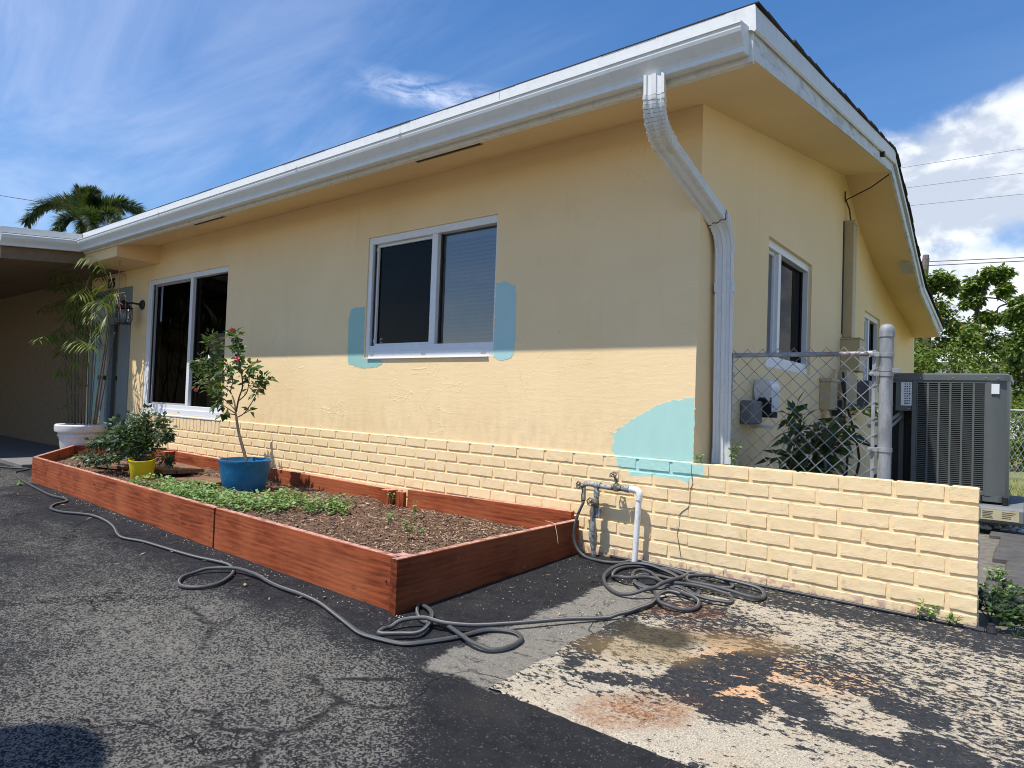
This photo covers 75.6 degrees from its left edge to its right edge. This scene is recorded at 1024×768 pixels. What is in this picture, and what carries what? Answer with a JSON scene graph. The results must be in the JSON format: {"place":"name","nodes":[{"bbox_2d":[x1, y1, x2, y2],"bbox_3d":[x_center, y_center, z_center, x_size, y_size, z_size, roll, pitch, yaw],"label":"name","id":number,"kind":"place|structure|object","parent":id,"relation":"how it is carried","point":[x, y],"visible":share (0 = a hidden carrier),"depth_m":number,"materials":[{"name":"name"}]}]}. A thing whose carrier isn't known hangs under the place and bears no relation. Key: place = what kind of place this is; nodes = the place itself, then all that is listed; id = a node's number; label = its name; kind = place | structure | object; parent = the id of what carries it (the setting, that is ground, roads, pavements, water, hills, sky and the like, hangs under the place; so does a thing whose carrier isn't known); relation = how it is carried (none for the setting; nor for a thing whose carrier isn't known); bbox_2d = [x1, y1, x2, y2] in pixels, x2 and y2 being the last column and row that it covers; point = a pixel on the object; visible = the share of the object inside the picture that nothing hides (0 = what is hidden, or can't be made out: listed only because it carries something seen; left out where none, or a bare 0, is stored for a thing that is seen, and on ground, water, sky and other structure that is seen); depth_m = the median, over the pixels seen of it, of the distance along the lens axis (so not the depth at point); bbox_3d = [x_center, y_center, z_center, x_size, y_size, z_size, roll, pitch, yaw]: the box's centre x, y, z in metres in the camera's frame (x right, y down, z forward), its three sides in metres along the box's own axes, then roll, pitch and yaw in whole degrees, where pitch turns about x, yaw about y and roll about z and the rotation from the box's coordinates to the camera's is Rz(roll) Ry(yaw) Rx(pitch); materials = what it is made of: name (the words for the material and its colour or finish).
{"place":"outdoors","nodes":[
{"label":"outdoors","id":0,"kind":"place"},
{"bbox_2d":[0,435,59,467],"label":"porch floor","id":1,"kind":"structure","parent":0,"point":[15,452],"depth_m":8.64,"materials":[{"name":"grey concrete"}]},
{"bbox_2d":[30,256,117,448],"bbox_3d":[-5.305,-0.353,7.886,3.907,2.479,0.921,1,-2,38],"label":"cane palm pot","id":2,"kind":"object","parent":1,"relation":"on","point":[72,433],"visible":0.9,"depth_m":7.79,"materials":[{"name":"white ceramic"}]},
{"bbox_2d":[0,195,104,212],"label":"power line","id":3,"kind":"object","parent":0,"point":[36,201],"visible":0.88,"depth_m":26.36,"materials":[{"name":"metal"}]},
{"bbox_2d":[0,463,1023,767],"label":"driveway","id":4,"kind":"structure","parent":0,"point":[134,659],"depth_m":2.32,"materials":[{"name":"grey asphalt"}]},
{"bbox_2d":[31,445,578,615],"bbox_3d":[-2.651,0.855,5.451,6.664,0.318,1.456,1,-2,38],"label":"planter box","id":5,"kind":"object","parent":4,"relation":"on","point":[397,583],"visible":0.59,"depth_m":3.67,"materials":[{"name":"brown wood"}]},
{"bbox_2d":[54,453,529,553],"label":"mulch","id":6,"kind":"object","parent":5,"relation":"in","point":[68,459],"visible":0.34,"depth_m":4.25,"materials":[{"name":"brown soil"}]},
{"bbox_2d":[90,461,128,469],"bbox_3d":[-3.854,0.797,6.480,0.514,0.033,0.296,1,-2,26],"label":"wooden board","id":7,"kind":"object","parent":6,"relation":"on","point":[123,465],"visible":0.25,"depth_m":6.33,"materials":[{"name":"brown wood"}]},
{"bbox_2d":[71,403,177,479],"bbox_3d":[-3.452,0.507,5.974,1.333,0.689,0.516,1,-2,33],"label":"yellow pot shrub","id":8,"kind":"object","parent":6,"relation":"on","point":[132,438],"visible":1,"depth_m":5.81,"materials":[{"name":"green plant"}]},
{"bbox_2d":[154,462,203,474],"bbox_3d":[-3.181,0.785,6.152,0.633,0.038,0.356,1,-2,42],"label":"wooden board","id":9,"kind":"object","parent":6,"relation":"on","point":[177,468],"visible":0.69,"depth_m":6.01,"materials":[{"name":"brown wood"}]},
{"bbox_2d":[172,476,221,486],"bbox_3d":[-2.607,0.825,5.594,0.469,0.034,0.296,1,-2,32],"label":"wooden board","id":10,"kind":"object","parent":6,"relation":"on","point":[209,479],"visible":0.48,"depth_m":5.55,"materials":[{"name":"brown wood"}]},
{"bbox_2d":[188,327,277,493],"bbox_3d":[-2.468,0.184,5.572,1.450,1.350,0.409,1,-2,38],"label":"hibiscus pot","id":11,"kind":"object","parent":6,"relation":"on","point":[245,472],"visible":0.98,"depth_m":5.36,"materials":[{"name":"blue ceramic"}]},
{"bbox_2d":[126,473,354,516],"bbox_3d":[-2.164,0.787,4.812,2.299,0.164,0.805,1,-2,27],"label":"ground cover","id":12,"kind":"object","parent":6,"relation":"on","point":[202,493],"visible":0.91,"depth_m":4.64,"materials":[{"name":"green plant"}]},
{"bbox_2d":[386,512,394,523],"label":"weed","id":13,"kind":"object","parent":6,"relation":"on","point":[390,516],"visible":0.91,"depth_m":4.10,"materials":[{"name":"green plant"}]},
{"bbox_2d":[401,520,415,536],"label":"weed","id":14,"kind":"object","parent":6,"relation":"in","point":[407,530],"visible":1,"depth_m":3.64,"materials":[{"name":"green plant"}]},
{"bbox_2d":[411,501,418,518],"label":"weed","id":15,"kind":"object","parent":6,"relation":"on","point":[415,510],"visible":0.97,"depth_m":4.35,"materials":[{"name":"green plant"}]},
{"bbox_2d":[29,472,593,627],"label":"leaf litter","id":16,"kind":"object","parent":4,"relation":"on","point":[244,584],"visible":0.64,"depth_m":3.87,"materials":[{"name":"brown plant"}]},
{"bbox_2d":[0,466,765,652],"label":"garden hose","id":17,"kind":"object","parent":4,"relation":"on","point":[674,583],"visible":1,"depth_m":3.09,"materials":[{"name":"grey rubber"}]},
{"bbox_2d":[576,471,642,561],"bbox_3d":[0.545,0.762,3.762,0.414,0.528,0.090,1,-2,38],"label":"water pipe","id":18,"kind":"object","parent":4,"relation":"on","point":[616,486],"visible":1,"depth_m":3.77,"materials":[{"name":"plastic"}]},
{"bbox_2d":[984,593,1023,636],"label":"weed","id":19,"kind":"object","parent":4,"relation":"on","point":[1010,616],"visible":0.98,"depth_m":2.73,"materials":[{"name":"green plant"}]},
{"bbox_2d":[0,0,1023,345],"label":"sky","id":20,"kind":"structure","parent":0,"point":[155,103],"materials":[{"name":"blue"}]},
{"bbox_2d":[488,577,1023,767],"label":"concrete slab","id":21,"kind":"structure","parent":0,"point":[775,679],"depth_m":2.18,"materials":[{"name":"beige concrete"}]},
{"bbox_2d":[609,555,996,634],"bbox_3d":[1.270,0.996,3.243,1.797,0.052,0.036,1,-2,38],"label":"strip","id":22,"kind":"object","parent":21,"relation":"on","point":[991,629],"visible":0.79,"depth_m":2.96,"materials":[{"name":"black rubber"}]},
{"bbox_2d":[915,598,925,619],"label":"weed","id":23,"kind":"object","parent":21,"relation":"on","point":[920,609],"visible":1,"depth_m":2.85,"materials":[{"name":"green plant"}]},
{"bbox_2d":[923,605,938,622],"bbox_3d":[1.803,0.986,2.832,0.062,0.077,0.060,3,-2,-34],"label":"weed","id":24,"kind":"object","parent":21,"relation":"on","point":[931,612],"visible":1,"depth_m":2.83,"materials":[{"name":"green plant"}]},
{"bbox_2d":[942,612,957,623],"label":"weed","id":25,"kind":"object","parent":21,"relation":"on","point":[949,616],"visible":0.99,"depth_m":2.79,"materials":[{"name":"green plant"}]},
{"bbox_2d":[945,612,963,626],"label":"weed","id":26,"kind":"object","parent":21,"relation":"on","point":[958,619],"visible":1,"depth_m":2.77,"materials":[{"name":"green plant"}]},
{"bbox_2d":[920,255,929,362],"bbox_3d":[10.878,-0.839,17.480,0.259,5.188,0.269,3,-2,-29],"label":"utility pole","id":27,"kind":"object","parent":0,"point":[925,260],"visible":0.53,"depth_m":17.46,"materials":[{"name":"brown wood"}]},
{"bbox_2d":[929,261,1021,265],"bbox_3d":[13.759,-3.520,19.171,9.308,0.427,0.024,1,-2,38],"label":"power line","id":28,"kind":"object","parent":27,"relation":"attached to","point":[976,263],"visible":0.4,"depth_m":19.30,"materials":[{"name":"metal"}]},
{"bbox_2d":[929,257,1023,261],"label":"power line","id":29,"kind":"object","parent":27,"relation":"attached to","point":[976,259],"visible":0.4,"depth_m":19.30,"materials":[{"name":"metal"}]},
{"bbox_2d":[902,149,1019,167],"bbox_3d":[13.683,-6.704,19.407,11.465,0.154,0.010,1,-2,38],"label":"power line","id":30,"kind":"object","parent":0,"point":[960,158],"visible":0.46,"depth_m":19.66,"materials":[{"name":"metal"}]},
{"bbox_2d":[908,173,1020,187],"bbox_3d":[13.703,-6.021,19.353,10.951,0.299,0.010,1,-2,38],"label":"power line","id":31,"kind":"object","parent":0,"point":[963,180],"visible":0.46,"depth_m":19.57,"materials":[{"name":"metal"}]},
{"bbox_2d":[911,194,1020,205],"bbox_3d":[13.716,-5.429,19.311,10.568,0.400,0.010,1,-2,38],"label":"power line","id":32,"kind":"object","parent":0,"point":[969,199],"visible":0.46,"depth_m":19.48,"materials":[{"name":"metal"}]},
{"bbox_2d":[935,350,1018,438],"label":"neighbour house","id":33,"kind":"structure","parent":0,"point":[945,364],"depth_m":27.83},
{"bbox_2d":[977,532,1023,637],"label":"side yard soil","id":34,"kind":"structure","parent":0,"point":[988,545],"depth_m":3.93,"materials":[{"name":"grey soil"}]},
{"bbox_2d":[723,324,900,479],"bbox_3d":[1.527,0.375,3.451,0.870,1.354,0.079,1,-2,38],"label":"chain link fence","id":35,"kind":"object","parent":34,"relation":"on","point":[887,370],"visible":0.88,"depth_m":3.25,"materials":[{"name":"metal"}]},
{"bbox_2d":[755,389,877,474],"bbox_3d":[1.826,0.544,3.816,0.717,1.060,0.737,1,-2,38],"label":"broadleaf shrub","id":36,"kind":"object","parent":34,"relation":"on","point":[823,465],"visible":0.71,"depth_m":3.84,"materials":[{"name":"green plant"}]},
{"bbox_2d":[982,590,1009,609],"bbox_3d":[2.235,1.007,3.044,0.126,0.103,0.115,3,-2,-28],"label":"weed","id":37,"kind":"object","parent":34,"relation":"on","point":[1004,596],"visible":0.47,"depth_m":3.05,"materials":[{"name":"green plant"}]},
{"bbox_2d":[978,587,1018,621],"bbox_3d":[2.105,0.962,2.924,0.266,0.167,0.150,2,-2,7],"label":"weed","id":38,"kind":"object","parent":34,"relation":"on","point":[981,597],"visible":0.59,"depth_m":2.91,"materials":[{"name":"green plant"}]},
{"bbox_2d":[979,580,1023,597],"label":"weed","id":39,"kind":"object","parent":34,"relation":"on","point":[1010,586],"visible":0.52,"depth_m":3.16,"materials":[{"name":"green plant"}]},
{"bbox_2d":[986,601,1023,622],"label":"weed","id":40,"kind":"object","parent":34,"relation":"on","point":[1009,603],"visible":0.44,"depth_m":2.86,"materials":[{"name":"green plant"}]},
{"bbox_2d":[978,463,1023,532],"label":"ground","id":41,"kind":"structure","parent":0,"point":[1020,481],"depth_m":9.37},
{"bbox_2d":[17,183,146,233],"bbox_3d":[-15.964,-3.409,24.873,5.310,8.775,3.015,1,-2,28],"label":"palm tree","id":42,"kind":"object","parent":41,"relation":"on","point":[92,202],"visible":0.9,"depth_m":24.73,"materials":[{"name":"green plant"}]},
{"bbox_2d":[0,1,943,568],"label":"house","id":43,"kind":"structure","parent":41,"relation":"on","point":[550,289],"depth_m":4.66,"materials":[{"name":"paint"}]},
{"bbox_2d":[91,305,108,423],"bbox_3d":[-5.396,-0.070,8.604,0.485,1.935,0.137,1,-2,38],"label":"door","id":44,"kind":"structure","parent":43,"relation":"in","point":[102,311],"depth_m":8.64,"materials":[{"name":"teal paint"}]},
{"bbox_2d":[113,260,125,315],"bbox_3d":[-4.501,-1.183,7.533,0.380,0.821,0.078,1,-2,38],"label":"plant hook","id":45,"kind":"object","parent":43,"relation":"hanging from","point":[118,291],"visible":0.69,"depth_m":7.53,"materials":[{"name":"metal"}]},
{"bbox_2d":[113,300,144,324],"bbox_3d":[-4.559,-0.861,7.846,0.314,0.305,0.208,3,-2,-37],"label":"wall lantern","id":46,"kind":"object","parent":43,"relation":"attached to","point":[141,304],"depth_m":7.82,"materials":[{"name":"brown metal"}]},
{"bbox_2d":[142,266,227,417],"bbox_3d":[-3.604,-0.437,7.280,1.850,1.551,0.083,1,-2,38],"label":"window","id":47,"kind":"structure","parent":43,"relation":"in","point":[181,308],"depth_m":7.35,"materials":[{"name":"white plastic"}]},
{"bbox_2d":[365,214,497,357],"bbox_3d":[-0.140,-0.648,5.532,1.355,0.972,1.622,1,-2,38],"label":"window","id":48,"kind":"structure","parent":43,"relation":"in","point":[431,290],"depth_m":5.05,"materials":[{"name":"white plastic"}]},
{"bbox_2d":[740,378,779,428],"bbox_3d":[1.591,0.121,4.224,0.124,0.324,0.400,1,-2,38],"label":"power meter","id":49,"kind":"object","parent":43,"relation":"attached to","point":[761,401],"visible":0.9,"depth_m":4.22,"materials":[{"name":"white plastic"}]},
{"bbox_2d":[766,239,808,373],"bbox_3d":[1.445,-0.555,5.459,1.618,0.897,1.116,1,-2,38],"label":"window","id":50,"kind":"structure","parent":43,"relation":"in","point":[788,276],"depth_m":5.09,"materials":[{"name":"white plastic"}]},
{"bbox_2d":[840,220,865,372],"bbox_3d":[3.246,-0.832,6.260,0.167,1.435,0.260,1,-2,38],"label":"refrigerant line cover","id":51,"kind":"object","parent":43,"relation":"attached to","point":[850,341],"visible":0.94,"depth_m":6.24,"materials":[{"name":"beige metal"}]},
{"bbox_2d":[819,369,892,477],"bbox_3d":[3.290,0.510,6.088,0.482,1.251,1.640,1,-2,38],"label":"breaker box","id":52,"kind":"object","parent":43,"relation":"attached to","point":[843,387],"visible":0.5,"depth_m":5.94,"materials":[{"name":"beige metal"}]},
{"bbox_2d":[863,312,877,391],"bbox_3d":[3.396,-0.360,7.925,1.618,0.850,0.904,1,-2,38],"label":"window","id":53,"kind":"structure","parent":43,"relation":"in","point":[871,324],"depth_m":7.68,"materials":[{"name":"white plastic"}]},
{"bbox_2d":[677,463,979,626],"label":"brick wall","id":54,"kind":"structure","parent":41,"relation":"on","point":[900,545],"depth_m":3.07,"materials":[{"name":"beige brick"}]},
{"bbox_2d":[696,454,703,463],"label":"weed","id":55,"kind":"object","parent":54,"relation":"on","point":[700,457],"visible":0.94,"depth_m":3.57,"materials":[{"name":"green plant"}]},
{"bbox_2d":[725,440,741,465],"bbox_3d":[1.201,0.392,3.570,0.094,0.183,0.059,1,-2,38],"label":"weed","id":56,"kind":"object","parent":54,"relation":"on","point":[733,449],"visible":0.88,"depth_m":3.57,"materials":[{"name":"green plant"}]},
{"bbox_2d":[914,268,988,372],"bbox_3d":[10.016,-0.543,15.666,2.039,4.456,1.388,-1,-4,65],"label":"tree","id":57,"kind":"object","parent":41,"relation":"on","point":[936,283],"visible":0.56,"depth_m":15.47,"materials":[{"name":"green plant"}]},
{"bbox_2d":[914,342,1023,469],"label":"hedge","id":58,"kind":"object","parent":41,"relation":"on","point":[930,367],"visible":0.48,"depth_m":14.24,"materials":[{"name":"green plant"}]},
{"bbox_2d":[955,262,1019,371],"bbox_3d":[11.686,-0.607,16.293,1.538,4.719,1.087,2,-2,10],"label":"tree","id":59,"kind":"object","parent":41,"relation":"on","point":[973,293],"visible":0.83,"depth_m":16.23,"materials":[{"name":"green plant"}]},
{"bbox_2d":[978,522,1023,532],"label":"gravel","id":60,"kind":"structure","parent":41,"relation":"on","point":[1000,527],"depth_m":5.18,"materials":[{"name":"grey gravel"}]},
{"bbox_2d":[979,495,1023,525],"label":"equipment pad","id":61,"kind":"object","parent":60,"relation":"on","point":[1012,513],"visible":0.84,"depth_m":5.03,"materials":[{"name":"grey concrete"}]},
{"bbox_2d":[867,373,1013,505],"bbox_3d":[3.706,0.441,5.720,0.997,1.028,0.858,1,-2,38],"label":"air conditioner","id":62,"kind":"object","parent":61,"relation":"on","point":[950,429],"visible":0.88,"depth_m":5.34,"materials":[{"name":"grey metal"}]},
{"bbox_2d":[998,293,1023,463],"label":"tree","id":63,"kind":"object","parent":41,"relation":"on","point":[1013,320],"visible":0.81,"depth_m":13.78,"materials":[{"name":"green plant"}]},
{"bbox_2d":[1009,409,1023,477],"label":"back fence","id":64,"kind":"object","parent":41,"relation":"on","point":[1017,410],"visible":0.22,"depth_m":9.83,"materials":[{"name":"metal"}]},
{"bbox_2d":[983,527,1023,623],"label":"paved path","id":65,"kind":"structure","parent":0,"point":[1009,551],"depth_m":4.10,"materials":[{"name":"grey concrete"}]},
{"bbox_2d":[983,565,1009,580],"bbox_3d":[2.583,1.025,3.507,0.105,0.117,0.132,3,-2,-26],"label":"weed","id":66,"kind":"object","parent":65,"relation":"on","point":[999,572],"visible":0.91,"depth_m":3.49,"materials":[{"name":"green plant"}]},
{"bbox_2d":[979,578,1023,601],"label":"weed","id":67,"kind":"object","parent":65,"relation":"on","point":[1002,583],"visible":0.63,"depth_m":3.17,"materials":[{"name":"green plant"}]},
{"bbox_2d":[1001,592,1023,612],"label":"weed","id":68,"kind":"object","parent":65,"relation":"on","point":[1014,605],"visible":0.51,"depth_m":2.95,"materials":[{"name":"green plant"}]},
{"bbox_2d":[1009,479,1023,495],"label":"lawn grass","id":69,"kind":"structure","parent":0,"point":[1021,493],"depth_m":8.34,"materials":[{"name":"green plant"}]}
]}

